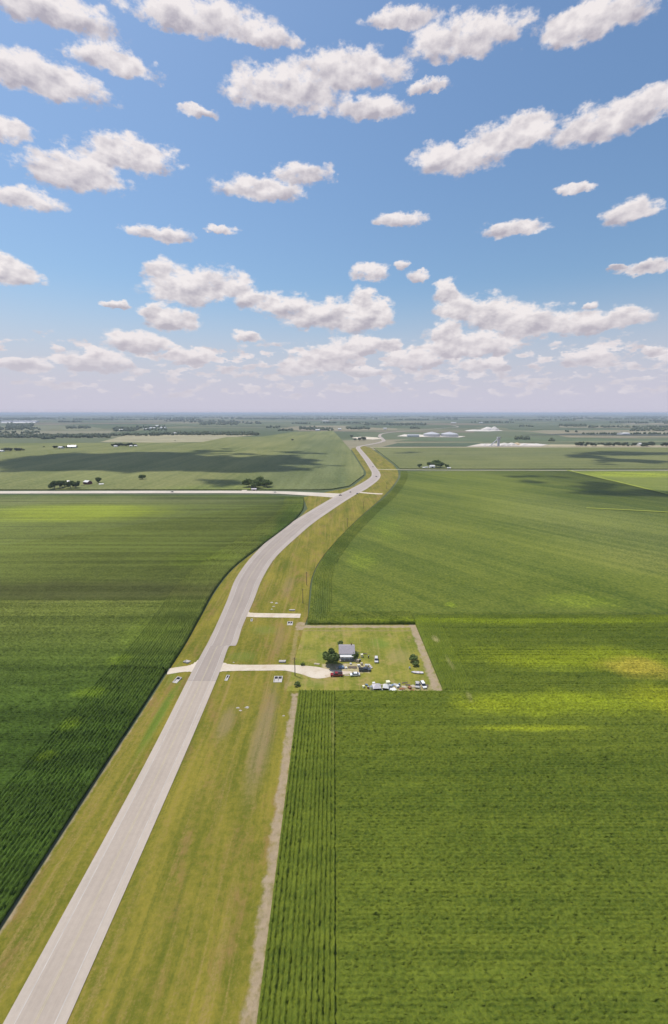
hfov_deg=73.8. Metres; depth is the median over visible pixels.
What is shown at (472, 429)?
ground
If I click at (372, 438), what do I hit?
field
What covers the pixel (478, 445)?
field
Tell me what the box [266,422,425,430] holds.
woodland
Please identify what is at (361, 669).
pickup truck
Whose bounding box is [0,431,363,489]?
crop field
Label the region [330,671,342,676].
pickup truck
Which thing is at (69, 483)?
tree
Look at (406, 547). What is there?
corn field
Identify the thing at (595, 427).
field
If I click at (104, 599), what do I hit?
corn field
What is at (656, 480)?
crop field
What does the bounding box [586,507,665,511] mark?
grass strip
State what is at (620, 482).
grass strip
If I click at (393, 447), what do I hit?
grass strip
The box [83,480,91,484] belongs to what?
barn
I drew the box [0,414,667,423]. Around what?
woodland
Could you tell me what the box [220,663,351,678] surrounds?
gravel drive
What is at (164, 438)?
field
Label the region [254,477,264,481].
tree
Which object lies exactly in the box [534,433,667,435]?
field
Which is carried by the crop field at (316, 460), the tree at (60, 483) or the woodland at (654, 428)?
the tree at (60, 483)
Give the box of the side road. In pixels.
[0,491,338,496]
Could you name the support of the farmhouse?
on the yard grass at (393, 648)
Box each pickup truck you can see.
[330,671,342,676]
[358,667,370,671]
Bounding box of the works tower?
[491,437,500,445]
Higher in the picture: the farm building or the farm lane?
the farm building
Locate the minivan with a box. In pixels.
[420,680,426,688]
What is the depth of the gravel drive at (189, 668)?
212.88 m
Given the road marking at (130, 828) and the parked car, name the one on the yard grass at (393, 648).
the parked car
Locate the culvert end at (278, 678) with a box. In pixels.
[273,676,282,681]
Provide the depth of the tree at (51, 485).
708.77 m
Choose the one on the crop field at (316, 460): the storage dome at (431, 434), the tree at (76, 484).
the tree at (76, 484)
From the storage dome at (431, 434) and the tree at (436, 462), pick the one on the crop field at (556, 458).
the tree at (436, 462)
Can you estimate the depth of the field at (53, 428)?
3260.84 m
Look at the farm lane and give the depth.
946.48 m
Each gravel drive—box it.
[167,660,197,673]
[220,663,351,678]
[247,612,300,617]
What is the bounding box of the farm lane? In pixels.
[378,469,636,470]
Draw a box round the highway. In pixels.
[3,424,458,1023]
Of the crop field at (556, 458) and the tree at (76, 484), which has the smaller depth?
the tree at (76, 484)
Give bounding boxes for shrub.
[352,652,358,658]
[409,654,417,660]
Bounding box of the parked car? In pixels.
[350,672,359,676]
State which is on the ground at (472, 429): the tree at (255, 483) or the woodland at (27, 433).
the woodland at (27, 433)
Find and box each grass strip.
[370,447,417,447]
[567,470,667,493]
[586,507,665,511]
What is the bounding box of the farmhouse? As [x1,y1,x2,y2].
[339,643,354,660]
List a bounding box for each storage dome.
[423,431,439,436]
[441,431,457,436]
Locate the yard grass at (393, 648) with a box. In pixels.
[287,625,441,690]
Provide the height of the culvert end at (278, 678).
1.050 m
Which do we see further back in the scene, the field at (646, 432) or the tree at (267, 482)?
the field at (646, 432)
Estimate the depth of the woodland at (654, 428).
3205.07 m
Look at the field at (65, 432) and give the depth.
2766.51 m
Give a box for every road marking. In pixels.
[14,481,366,1023]
[33,505,328,1023]
[35,481,370,1023]
[54,478,377,1023]
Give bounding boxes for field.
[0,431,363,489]
[0,495,303,923]
[1,425,103,430]
[2,431,111,433]
[102,434,259,442]
[257,614,667,1023]
[307,471,667,623]
[353,437,380,439]
[374,447,667,468]
[383,443,490,446]
[400,438,667,441]
[411,441,667,442]
[467,443,548,446]
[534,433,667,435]
[541,444,667,446]
[559,425,662,427]
[571,471,667,492]
[623,432,666,433]
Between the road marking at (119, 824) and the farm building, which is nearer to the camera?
the road marking at (119, 824)
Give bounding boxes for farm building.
[407,434,418,436]
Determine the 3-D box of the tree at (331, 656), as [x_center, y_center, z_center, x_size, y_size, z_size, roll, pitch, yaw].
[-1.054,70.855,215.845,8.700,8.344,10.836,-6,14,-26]
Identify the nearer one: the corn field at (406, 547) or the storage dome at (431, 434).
the corn field at (406, 547)
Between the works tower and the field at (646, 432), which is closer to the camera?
the works tower
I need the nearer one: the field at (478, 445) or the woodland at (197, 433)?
the field at (478, 445)
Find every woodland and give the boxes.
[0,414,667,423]
[0,421,239,430]
[0,430,110,438]
[110,431,258,435]
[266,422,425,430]
[514,423,667,440]
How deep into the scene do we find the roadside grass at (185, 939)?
126.69 m
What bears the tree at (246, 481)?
on the crop field at (316, 460)
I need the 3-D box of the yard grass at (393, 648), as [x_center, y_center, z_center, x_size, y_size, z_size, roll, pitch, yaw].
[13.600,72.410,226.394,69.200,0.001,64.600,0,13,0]
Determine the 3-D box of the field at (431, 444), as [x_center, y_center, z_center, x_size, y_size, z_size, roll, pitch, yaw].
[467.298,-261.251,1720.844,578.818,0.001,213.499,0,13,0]
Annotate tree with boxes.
[48,481,57,488]
[54,480,63,487]
[64,480,72,487]
[71,481,79,487]
[241,478,252,484]
[250,480,261,487]
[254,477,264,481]
[262,480,272,485]
[322,648,339,663]
[432,460,440,466]
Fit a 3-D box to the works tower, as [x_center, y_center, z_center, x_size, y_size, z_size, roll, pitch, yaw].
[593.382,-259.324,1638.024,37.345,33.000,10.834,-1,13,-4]
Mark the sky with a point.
(207, 206)
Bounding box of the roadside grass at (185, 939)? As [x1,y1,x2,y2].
[0,446,397,1023]
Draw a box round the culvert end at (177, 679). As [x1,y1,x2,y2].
[172,676,181,682]
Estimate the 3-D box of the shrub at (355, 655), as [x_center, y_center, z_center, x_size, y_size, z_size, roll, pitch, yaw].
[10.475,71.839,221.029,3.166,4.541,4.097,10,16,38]
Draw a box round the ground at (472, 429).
[0,413,667,930]
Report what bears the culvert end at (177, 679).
on the roadside grass at (185, 939)
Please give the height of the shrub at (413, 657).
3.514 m
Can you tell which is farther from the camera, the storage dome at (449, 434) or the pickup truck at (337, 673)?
the storage dome at (449, 434)
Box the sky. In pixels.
[0,0,667,412]
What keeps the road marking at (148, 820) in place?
on the highway
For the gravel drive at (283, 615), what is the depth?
269.58 m
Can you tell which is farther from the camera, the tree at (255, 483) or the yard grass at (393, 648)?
the tree at (255, 483)
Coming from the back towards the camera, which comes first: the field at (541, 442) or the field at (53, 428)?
the field at (53, 428)
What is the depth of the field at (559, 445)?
1613.51 m

